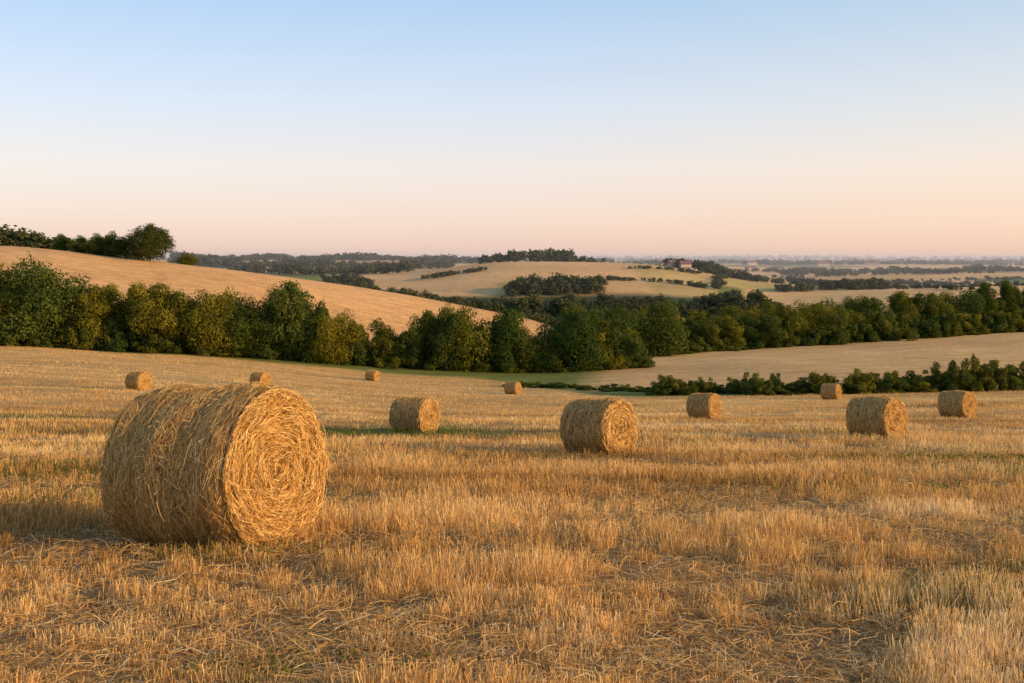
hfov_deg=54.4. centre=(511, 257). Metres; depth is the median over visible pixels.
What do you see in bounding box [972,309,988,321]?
hedge shrub
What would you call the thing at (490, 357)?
hedge shrub
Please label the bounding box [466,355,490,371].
hedge shrub
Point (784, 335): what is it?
hedge shrub
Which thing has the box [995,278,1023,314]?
deciduous tree
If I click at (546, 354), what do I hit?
deciduous tree
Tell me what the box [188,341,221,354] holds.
hedge shrub
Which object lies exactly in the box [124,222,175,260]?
oak tree
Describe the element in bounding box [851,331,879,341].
hedge shrub
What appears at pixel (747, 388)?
bush
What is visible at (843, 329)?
hedge shrub
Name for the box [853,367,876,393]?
bush
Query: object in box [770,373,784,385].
bush
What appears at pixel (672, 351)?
hedge shrub
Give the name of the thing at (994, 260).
horizon woodland
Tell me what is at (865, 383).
bush
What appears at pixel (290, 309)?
deciduous tree
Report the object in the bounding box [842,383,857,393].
bush
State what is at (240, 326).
deciduous tree
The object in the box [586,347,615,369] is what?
hedge shrub
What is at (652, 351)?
hedge shrub
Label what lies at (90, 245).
deciduous tree
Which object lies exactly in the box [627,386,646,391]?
bush
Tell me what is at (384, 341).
deciduous tree
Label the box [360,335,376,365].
hedge shrub
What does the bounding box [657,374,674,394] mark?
bush
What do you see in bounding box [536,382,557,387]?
bush
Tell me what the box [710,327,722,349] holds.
hedge shrub
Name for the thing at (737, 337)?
hedge shrub
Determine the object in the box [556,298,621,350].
deciduous tree
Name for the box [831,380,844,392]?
bush
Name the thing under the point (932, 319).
hedge shrub
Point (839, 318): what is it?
deciduous tree
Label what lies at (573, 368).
hedge shrub
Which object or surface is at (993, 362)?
bush
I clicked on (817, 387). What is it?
bush
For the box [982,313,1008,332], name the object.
hedge shrub
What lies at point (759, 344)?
hedge shrub
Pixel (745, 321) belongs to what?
deciduous tree
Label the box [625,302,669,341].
deciduous tree
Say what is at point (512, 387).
hay bale
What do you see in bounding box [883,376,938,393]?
bush
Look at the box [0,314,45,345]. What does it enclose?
hedge shrub
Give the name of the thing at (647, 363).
hedge shrub
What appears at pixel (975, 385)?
bush
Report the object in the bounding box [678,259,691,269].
farmhouse
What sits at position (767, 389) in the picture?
bush
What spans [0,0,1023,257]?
sky
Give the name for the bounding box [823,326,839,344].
hedge shrub
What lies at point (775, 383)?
bush
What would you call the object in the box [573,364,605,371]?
hedge shrub
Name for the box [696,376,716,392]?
bush
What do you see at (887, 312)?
deciduous tree
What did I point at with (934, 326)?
hedge shrub
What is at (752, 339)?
hedge shrub
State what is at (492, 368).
hedge shrub
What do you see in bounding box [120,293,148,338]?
deciduous tree
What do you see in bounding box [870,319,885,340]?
hedge shrub
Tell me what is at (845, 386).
bush
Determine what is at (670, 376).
bush
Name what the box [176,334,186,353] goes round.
hedge shrub
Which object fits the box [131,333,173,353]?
hedge shrub
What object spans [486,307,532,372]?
deciduous tree
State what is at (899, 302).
deciduous tree
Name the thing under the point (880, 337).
hedge shrub
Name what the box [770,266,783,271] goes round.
farmhouse
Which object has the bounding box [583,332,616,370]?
hedge shrub
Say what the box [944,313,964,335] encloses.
hedge shrub
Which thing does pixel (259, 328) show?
deciduous tree
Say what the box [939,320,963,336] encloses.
hedge shrub
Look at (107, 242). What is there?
deciduous tree
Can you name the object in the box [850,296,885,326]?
deciduous tree
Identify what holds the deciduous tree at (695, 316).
on the ground
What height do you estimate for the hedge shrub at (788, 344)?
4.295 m
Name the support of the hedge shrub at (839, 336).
on the ground
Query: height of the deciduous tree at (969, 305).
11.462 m
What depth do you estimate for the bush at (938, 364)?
105.02 m
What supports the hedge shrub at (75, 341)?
on the ground
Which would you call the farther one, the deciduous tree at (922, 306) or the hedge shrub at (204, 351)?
the deciduous tree at (922, 306)
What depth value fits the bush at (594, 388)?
122.47 m
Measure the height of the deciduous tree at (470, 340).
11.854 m
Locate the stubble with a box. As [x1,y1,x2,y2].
[0,345,1023,682]
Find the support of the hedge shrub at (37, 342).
on the ground
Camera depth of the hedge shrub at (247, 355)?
154.55 m
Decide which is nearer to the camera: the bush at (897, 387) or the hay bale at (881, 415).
the hay bale at (881, 415)
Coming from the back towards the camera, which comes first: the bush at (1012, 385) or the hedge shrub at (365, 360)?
the hedge shrub at (365, 360)
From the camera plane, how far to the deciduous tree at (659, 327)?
197.52 m
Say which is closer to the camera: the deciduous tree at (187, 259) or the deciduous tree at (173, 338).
the deciduous tree at (173, 338)
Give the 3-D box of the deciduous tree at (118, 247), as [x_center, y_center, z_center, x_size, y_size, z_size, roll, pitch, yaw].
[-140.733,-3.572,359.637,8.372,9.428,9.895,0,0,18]
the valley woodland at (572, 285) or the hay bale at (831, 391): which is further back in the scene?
the valley woodland at (572, 285)
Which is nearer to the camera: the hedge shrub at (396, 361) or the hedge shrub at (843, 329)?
the hedge shrub at (396, 361)
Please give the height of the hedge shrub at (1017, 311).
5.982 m
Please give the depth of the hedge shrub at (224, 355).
152.91 m
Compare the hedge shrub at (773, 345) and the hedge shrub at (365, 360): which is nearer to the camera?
the hedge shrub at (365, 360)
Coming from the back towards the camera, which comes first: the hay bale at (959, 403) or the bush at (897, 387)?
the bush at (897, 387)
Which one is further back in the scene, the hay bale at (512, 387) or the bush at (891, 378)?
the hay bale at (512, 387)
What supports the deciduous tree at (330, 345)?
on the ground
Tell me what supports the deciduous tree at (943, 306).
on the ground
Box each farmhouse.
[666,259,676,266]
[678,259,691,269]
[745,260,756,264]
[745,266,755,270]
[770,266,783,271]
[816,261,829,266]
[864,261,879,265]
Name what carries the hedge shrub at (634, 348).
on the ground
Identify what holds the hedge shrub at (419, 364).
on the ground
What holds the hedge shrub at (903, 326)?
on the ground
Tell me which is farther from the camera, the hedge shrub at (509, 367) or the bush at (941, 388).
the hedge shrub at (509, 367)
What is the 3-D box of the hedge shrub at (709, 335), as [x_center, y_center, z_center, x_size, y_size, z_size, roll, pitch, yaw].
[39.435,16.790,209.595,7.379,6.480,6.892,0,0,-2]
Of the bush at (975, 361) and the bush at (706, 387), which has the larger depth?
the bush at (706, 387)
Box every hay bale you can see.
[93,379,331,549]
[124,371,153,389]
[249,371,270,385]
[365,370,379,380]
[388,395,440,432]
[504,381,521,393]
[559,396,639,454]
[686,393,721,418]
[820,383,841,398]
[846,395,908,438]
[936,390,979,417]
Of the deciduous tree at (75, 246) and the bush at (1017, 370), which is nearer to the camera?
the bush at (1017, 370)
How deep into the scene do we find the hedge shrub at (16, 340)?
149.85 m
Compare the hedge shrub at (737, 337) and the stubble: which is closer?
the stubble
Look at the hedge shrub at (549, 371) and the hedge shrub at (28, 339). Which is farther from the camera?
the hedge shrub at (549, 371)
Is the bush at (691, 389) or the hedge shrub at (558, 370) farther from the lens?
the hedge shrub at (558, 370)
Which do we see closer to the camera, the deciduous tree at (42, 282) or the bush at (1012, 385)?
the bush at (1012, 385)
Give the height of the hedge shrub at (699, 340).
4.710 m
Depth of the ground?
83.73 m
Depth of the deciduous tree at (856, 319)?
224.17 m
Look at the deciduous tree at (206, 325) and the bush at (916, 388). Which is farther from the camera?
the deciduous tree at (206, 325)
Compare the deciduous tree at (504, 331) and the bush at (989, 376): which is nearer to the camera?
the bush at (989, 376)
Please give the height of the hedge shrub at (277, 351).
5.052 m
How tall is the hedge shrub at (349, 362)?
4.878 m
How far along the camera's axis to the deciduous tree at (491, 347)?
160.31 m
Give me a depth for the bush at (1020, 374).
102.51 m
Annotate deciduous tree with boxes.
[0,251,96,347]
[0,263,35,330]
[48,233,73,250]
[55,288,112,347]
[65,234,87,252]
[69,281,121,348]
[79,232,107,255]
[95,231,118,256]
[107,292,137,347]
[108,236,132,257]
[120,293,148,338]
[125,280,191,339]
[158,295,194,346]
[167,286,241,355]
[176,253,199,264]
[181,301,203,338]
[205,291,275,356]
[208,292,257,350]
[238,301,282,359]
[255,280,322,360]
[293,299,338,362]
[309,308,371,365]
[341,318,370,365]
[366,318,404,364]
[391,325,426,368]
[406,309,437,358]
[425,306,463,370]
[430,302,493,371]
[480,325,505,369]
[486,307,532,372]
[513,324,542,372]
[521,324,570,372]
[536,303,606,371]
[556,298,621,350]
[592,299,638,368]
[621,328,646,346]
[625,296,693,356]
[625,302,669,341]
[680,316,693,338]
[686,314,746,343]
[687,309,706,325]
[717,303,744,321]
[718,314,744,344]
[733,315,771,342]
[742,305,759,319]
[744,308,783,344]
[760,299,779,315]
[776,302,805,335]
[789,299,836,335]
[803,297,851,342]
[828,302,874,327]
[839,295,867,313]
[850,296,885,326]
[871,298,896,322]
[883,290,920,319]
[909,290,939,322]
[925,290,962,317]
[943,287,998,316]
[975,282,1006,317]
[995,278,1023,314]
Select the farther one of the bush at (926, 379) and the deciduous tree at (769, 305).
the deciduous tree at (769, 305)
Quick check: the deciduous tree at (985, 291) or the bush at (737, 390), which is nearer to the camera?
the bush at (737, 390)
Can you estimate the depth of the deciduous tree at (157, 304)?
151.64 m
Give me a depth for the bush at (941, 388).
103.70 m
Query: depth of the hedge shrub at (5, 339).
149.25 m
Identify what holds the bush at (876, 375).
on the ground
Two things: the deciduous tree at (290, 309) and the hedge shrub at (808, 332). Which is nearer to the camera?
the deciduous tree at (290, 309)
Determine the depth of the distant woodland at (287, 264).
910.59 m
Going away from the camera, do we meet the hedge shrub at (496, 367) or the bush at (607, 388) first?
the bush at (607, 388)
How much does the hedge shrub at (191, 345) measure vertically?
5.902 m
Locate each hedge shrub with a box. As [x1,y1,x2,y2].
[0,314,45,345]
[0,322,27,345]
[0,330,19,344]
[6,313,46,345]
[17,331,57,347]
[20,305,70,343]
[40,308,80,348]
[47,327,103,348]
[50,330,87,349]
[64,307,102,349]
[93,317,130,350]
[102,312,142,349]
[107,312,144,352]
[129,319,148,351]
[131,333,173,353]
[154,333,181,353]
[171,344,215,355]
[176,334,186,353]
[185,328,212,354]
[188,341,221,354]
[199,348,241,356]
[240,343,277,357]
[240,349,287,359]
[267,342,285,359]
[277,353,319,361]
[284,338,318,359]
[312,336,346,363]
[335,338,354,365]
[351,345,383,366]
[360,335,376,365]
[370,337,391,365]
[374,350,415,369]
[405,354,435,370]
[407,354,453,368]
[421,356,449,369]
[435,361,467,370]
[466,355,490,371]
[467,357,499,371]
[479,341,499,371]
[487,355,513,372]
[489,340,527,372]
[496,355,541,372]
[531,346,567,372]
[546,346,571,372]
[560,355,591,371]
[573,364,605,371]
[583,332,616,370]
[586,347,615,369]
[600,344,631,369]
[614,333,647,367]
[623,355,655,368]
[639,343,672,356]
[640,346,686,355]
[675,333,711,353]
[683,332,705,352]
[684,329,703,351]
[688,323,719,343]
[700,330,737,351]
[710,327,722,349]
[716,338,746,350]
[721,326,745,350]
[737,337,766,349]
[748,328,772,347]
[761,328,786,347]
[767,321,798,347]
[777,322,795,339]
[782,332,802,346]
[796,329,818,345]
[800,323,835,345]
[802,329,821,344]
[805,324,848,344]
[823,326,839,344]
[831,323,847,343]
[838,321,877,344]
[841,325,864,342]
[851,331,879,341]
[857,326,884,341]
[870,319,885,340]
[872,316,901,340]
[876,320,901,332]
[883,312,919,340]
[896,316,919,333]
[901,323,918,338]
[902,321,940,338]
[909,316,941,338]
[916,320,941,337]
[923,318,958,337]
[932,311,957,336]
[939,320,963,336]
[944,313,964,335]
[945,308,963,336]
[961,312,989,334]
[962,318,991,334]
[964,314,982,334]
[971,313,1016,333]
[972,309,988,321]
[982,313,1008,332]
[987,310,1018,332]
[1006,312,1023,331]
[1014,308,1023,324]
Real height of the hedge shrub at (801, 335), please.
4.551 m
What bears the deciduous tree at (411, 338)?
on the ground
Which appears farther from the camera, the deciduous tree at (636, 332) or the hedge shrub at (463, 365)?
the deciduous tree at (636, 332)
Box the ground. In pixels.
[0,246,1023,682]
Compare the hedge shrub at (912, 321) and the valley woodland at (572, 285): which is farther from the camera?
the valley woodland at (572, 285)
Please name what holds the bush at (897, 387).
on the ground
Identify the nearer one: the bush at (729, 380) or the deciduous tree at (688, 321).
the bush at (729, 380)
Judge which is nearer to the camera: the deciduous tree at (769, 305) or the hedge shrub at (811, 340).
the hedge shrub at (811, 340)
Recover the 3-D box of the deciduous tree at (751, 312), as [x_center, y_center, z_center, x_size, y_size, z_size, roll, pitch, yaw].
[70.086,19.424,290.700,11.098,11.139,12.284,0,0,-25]
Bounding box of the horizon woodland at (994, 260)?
[155,255,1023,265]
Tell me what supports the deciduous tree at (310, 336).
on the ground
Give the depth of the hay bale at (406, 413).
39.91 m
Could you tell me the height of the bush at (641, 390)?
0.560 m
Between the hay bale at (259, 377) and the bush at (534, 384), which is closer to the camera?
the hay bale at (259, 377)
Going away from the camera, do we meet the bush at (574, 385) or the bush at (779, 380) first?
the bush at (779, 380)
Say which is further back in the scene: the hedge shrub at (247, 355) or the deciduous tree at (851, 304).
the deciduous tree at (851, 304)
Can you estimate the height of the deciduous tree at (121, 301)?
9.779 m
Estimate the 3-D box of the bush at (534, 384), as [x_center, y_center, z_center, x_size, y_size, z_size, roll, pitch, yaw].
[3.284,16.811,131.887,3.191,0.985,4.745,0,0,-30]
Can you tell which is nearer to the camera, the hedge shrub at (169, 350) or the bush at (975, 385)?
the bush at (975, 385)
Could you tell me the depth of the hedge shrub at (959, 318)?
226.95 m
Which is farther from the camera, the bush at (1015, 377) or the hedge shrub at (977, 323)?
the hedge shrub at (977, 323)
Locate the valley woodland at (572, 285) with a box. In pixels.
[0,224,781,326]
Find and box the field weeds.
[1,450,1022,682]
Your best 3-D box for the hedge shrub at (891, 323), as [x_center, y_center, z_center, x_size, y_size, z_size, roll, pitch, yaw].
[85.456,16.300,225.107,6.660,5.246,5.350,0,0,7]
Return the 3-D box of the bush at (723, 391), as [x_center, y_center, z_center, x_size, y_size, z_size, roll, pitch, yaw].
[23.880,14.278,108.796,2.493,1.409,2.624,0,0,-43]
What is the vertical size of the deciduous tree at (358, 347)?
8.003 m
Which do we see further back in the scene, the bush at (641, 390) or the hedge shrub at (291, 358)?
the hedge shrub at (291, 358)
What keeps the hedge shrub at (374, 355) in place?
on the ground
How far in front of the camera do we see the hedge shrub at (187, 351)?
153.90 m
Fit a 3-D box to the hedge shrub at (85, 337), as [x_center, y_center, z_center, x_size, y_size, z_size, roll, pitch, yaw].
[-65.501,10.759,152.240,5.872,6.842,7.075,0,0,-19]
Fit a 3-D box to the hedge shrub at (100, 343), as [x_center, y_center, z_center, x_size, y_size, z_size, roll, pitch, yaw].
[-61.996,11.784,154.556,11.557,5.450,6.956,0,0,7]
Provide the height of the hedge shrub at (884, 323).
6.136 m
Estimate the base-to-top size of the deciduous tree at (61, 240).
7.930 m
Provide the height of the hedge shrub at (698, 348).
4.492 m
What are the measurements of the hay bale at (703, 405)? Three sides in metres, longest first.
1.807 x 1.730 x 1.600 m
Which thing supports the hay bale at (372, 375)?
on the ground
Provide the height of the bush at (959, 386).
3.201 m
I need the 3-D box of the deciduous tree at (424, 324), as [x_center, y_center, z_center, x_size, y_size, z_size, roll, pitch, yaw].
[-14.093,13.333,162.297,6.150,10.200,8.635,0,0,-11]
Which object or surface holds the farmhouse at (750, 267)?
on the ground
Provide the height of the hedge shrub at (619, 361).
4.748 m
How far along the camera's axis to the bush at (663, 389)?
107.09 m
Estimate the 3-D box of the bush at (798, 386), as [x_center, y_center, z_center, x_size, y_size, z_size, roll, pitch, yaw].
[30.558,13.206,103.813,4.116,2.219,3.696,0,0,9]
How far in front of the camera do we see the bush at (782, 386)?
103.92 m
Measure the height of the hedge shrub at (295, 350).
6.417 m
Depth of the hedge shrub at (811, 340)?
213.07 m
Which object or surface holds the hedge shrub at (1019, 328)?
on the ground
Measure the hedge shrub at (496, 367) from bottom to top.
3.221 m
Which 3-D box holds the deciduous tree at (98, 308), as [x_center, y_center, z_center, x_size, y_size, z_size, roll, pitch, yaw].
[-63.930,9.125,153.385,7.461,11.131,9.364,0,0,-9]
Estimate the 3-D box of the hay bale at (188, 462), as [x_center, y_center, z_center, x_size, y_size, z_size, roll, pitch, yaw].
[-2.847,1.973,9.613,1.863,1.615,1.725,-4,-2,25]
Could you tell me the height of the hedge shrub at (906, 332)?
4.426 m
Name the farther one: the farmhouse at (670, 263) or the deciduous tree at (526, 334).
the farmhouse at (670, 263)
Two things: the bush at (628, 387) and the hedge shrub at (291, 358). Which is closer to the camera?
the bush at (628, 387)
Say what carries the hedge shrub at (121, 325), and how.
on the ground
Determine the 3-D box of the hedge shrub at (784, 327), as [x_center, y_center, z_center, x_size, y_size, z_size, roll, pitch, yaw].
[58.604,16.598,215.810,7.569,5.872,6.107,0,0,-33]
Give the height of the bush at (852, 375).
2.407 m
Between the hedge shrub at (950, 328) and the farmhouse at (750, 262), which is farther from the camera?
the farmhouse at (750, 262)
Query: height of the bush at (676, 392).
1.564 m
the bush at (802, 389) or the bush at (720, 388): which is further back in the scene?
the bush at (720, 388)
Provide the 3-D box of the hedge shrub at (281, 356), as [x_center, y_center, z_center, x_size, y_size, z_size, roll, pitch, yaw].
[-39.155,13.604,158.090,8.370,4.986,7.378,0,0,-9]
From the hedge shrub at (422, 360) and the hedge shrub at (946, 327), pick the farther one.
the hedge shrub at (946, 327)
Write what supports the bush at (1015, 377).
on the ground
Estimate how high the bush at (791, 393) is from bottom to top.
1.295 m
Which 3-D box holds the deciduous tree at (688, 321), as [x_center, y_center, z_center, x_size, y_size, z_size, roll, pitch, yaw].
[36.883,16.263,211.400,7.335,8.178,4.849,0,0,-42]
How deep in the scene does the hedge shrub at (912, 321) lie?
226.56 m
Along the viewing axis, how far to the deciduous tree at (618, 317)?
166.04 m
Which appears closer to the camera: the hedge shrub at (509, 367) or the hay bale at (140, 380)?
the hay bale at (140, 380)
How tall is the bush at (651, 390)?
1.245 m
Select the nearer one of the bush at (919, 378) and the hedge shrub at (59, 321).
the bush at (919, 378)
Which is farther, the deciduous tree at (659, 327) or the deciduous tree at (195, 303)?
the deciduous tree at (659, 327)
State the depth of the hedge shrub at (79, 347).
150.17 m
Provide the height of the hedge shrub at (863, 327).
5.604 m
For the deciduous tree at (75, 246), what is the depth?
367.19 m
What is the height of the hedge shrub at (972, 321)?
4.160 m
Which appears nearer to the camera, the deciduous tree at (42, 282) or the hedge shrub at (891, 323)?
the deciduous tree at (42, 282)
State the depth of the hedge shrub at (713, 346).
206.64 m
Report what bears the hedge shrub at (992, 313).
on the ground
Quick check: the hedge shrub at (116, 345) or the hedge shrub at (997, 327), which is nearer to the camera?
the hedge shrub at (116, 345)
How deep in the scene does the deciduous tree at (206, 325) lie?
152.35 m
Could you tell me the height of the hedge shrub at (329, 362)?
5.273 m
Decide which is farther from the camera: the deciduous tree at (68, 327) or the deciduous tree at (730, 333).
the deciduous tree at (730, 333)
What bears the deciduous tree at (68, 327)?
on the ground
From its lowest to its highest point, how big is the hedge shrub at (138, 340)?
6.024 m
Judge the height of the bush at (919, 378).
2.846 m
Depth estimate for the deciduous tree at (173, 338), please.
154.18 m
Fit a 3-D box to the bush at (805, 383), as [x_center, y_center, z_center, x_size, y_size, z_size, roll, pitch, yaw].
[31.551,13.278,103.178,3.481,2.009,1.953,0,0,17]
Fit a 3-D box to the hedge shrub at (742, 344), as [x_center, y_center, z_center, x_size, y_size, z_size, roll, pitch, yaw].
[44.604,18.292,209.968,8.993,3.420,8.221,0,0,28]
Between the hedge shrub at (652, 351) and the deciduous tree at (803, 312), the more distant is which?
the deciduous tree at (803, 312)
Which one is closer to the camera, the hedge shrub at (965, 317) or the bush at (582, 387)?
the bush at (582, 387)
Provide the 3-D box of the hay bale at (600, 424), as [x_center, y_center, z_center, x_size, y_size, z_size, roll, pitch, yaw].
[2.319,4.499,26.704,1.807,1.600,1.730,-7,-5,44]
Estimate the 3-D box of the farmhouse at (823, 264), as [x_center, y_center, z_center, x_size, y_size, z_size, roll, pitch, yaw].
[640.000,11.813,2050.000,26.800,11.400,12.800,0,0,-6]
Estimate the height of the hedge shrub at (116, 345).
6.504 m
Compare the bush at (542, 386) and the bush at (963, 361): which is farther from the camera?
the bush at (542, 386)
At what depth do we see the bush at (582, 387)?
122.54 m
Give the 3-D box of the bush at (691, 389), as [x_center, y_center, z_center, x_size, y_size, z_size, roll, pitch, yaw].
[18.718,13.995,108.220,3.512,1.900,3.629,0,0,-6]
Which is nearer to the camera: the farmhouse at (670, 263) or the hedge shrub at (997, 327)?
the hedge shrub at (997, 327)
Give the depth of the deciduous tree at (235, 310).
156.12 m
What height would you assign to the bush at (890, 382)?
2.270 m
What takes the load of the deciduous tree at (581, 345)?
on the ground
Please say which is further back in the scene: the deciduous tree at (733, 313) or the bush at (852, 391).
the deciduous tree at (733, 313)
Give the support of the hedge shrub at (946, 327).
on the ground
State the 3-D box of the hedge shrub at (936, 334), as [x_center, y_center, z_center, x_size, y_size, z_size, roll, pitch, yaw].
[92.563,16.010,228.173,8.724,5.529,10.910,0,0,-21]
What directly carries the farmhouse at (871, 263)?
on the ground
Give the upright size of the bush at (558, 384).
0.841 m
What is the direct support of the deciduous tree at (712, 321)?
on the ground
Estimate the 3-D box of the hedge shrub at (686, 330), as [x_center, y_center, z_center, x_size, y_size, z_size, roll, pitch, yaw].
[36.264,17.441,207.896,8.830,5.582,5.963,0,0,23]
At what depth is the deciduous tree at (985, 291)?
244.12 m
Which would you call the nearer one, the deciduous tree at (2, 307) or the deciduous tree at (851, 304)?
the deciduous tree at (2, 307)
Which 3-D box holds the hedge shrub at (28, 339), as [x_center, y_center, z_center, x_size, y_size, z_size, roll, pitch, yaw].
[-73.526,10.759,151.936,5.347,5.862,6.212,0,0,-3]
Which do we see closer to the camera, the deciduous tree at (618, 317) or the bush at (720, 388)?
the bush at (720, 388)
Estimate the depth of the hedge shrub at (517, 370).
160.86 m
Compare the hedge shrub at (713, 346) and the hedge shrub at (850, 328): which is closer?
the hedge shrub at (713, 346)
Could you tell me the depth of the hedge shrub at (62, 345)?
150.50 m
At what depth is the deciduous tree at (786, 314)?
214.95 m
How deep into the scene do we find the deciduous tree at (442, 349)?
157.12 m
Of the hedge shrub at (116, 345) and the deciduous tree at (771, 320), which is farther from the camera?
the deciduous tree at (771, 320)
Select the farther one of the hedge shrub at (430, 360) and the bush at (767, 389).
the hedge shrub at (430, 360)
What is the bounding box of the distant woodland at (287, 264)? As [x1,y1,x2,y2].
[161,247,1023,291]
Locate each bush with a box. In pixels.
[522,381,546,387]
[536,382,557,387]
[544,382,570,388]
[561,383,580,388]
[575,385,591,390]
[583,386,600,390]
[598,383,626,391]
[620,384,630,390]
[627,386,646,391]
[634,387,650,392]
[643,386,666,395]
[650,381,672,395]
[656,375,682,393]
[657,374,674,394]
[671,379,698,394]
[671,381,686,394]
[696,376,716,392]
[712,384,725,393]
[720,382,734,393]
[725,377,738,393]
[726,382,742,393]
[733,372,760,394]
[756,378,781,395]
[757,375,778,392]
[769,376,787,393]
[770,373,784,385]
[773,383,811,395]
[784,381,811,394]
[787,376,826,393]
[802,378,821,393]
[808,372,836,394]
[808,380,868,394]
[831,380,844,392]
[841,373,875,393]
[842,373,875,393]
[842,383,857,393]
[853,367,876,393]
[867,373,883,392]
[872,373,907,393]
[881,371,901,392]
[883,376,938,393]
[892,370,912,392]
[902,374,939,392]
[903,367,945,388]
[922,376,942,391]
[926,362,944,387]
[930,366,949,391]
[935,362,972,391]
[946,353,979,389]
[959,361,997,391]
[960,360,981,378]
[978,360,1008,390]
[985,359,1004,390]
[993,367,1019,390]
[994,370,1023,389]
[998,365,1023,390]
[1006,364,1023,382]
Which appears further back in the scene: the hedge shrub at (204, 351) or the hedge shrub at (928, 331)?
the hedge shrub at (928, 331)
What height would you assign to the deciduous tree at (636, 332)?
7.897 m

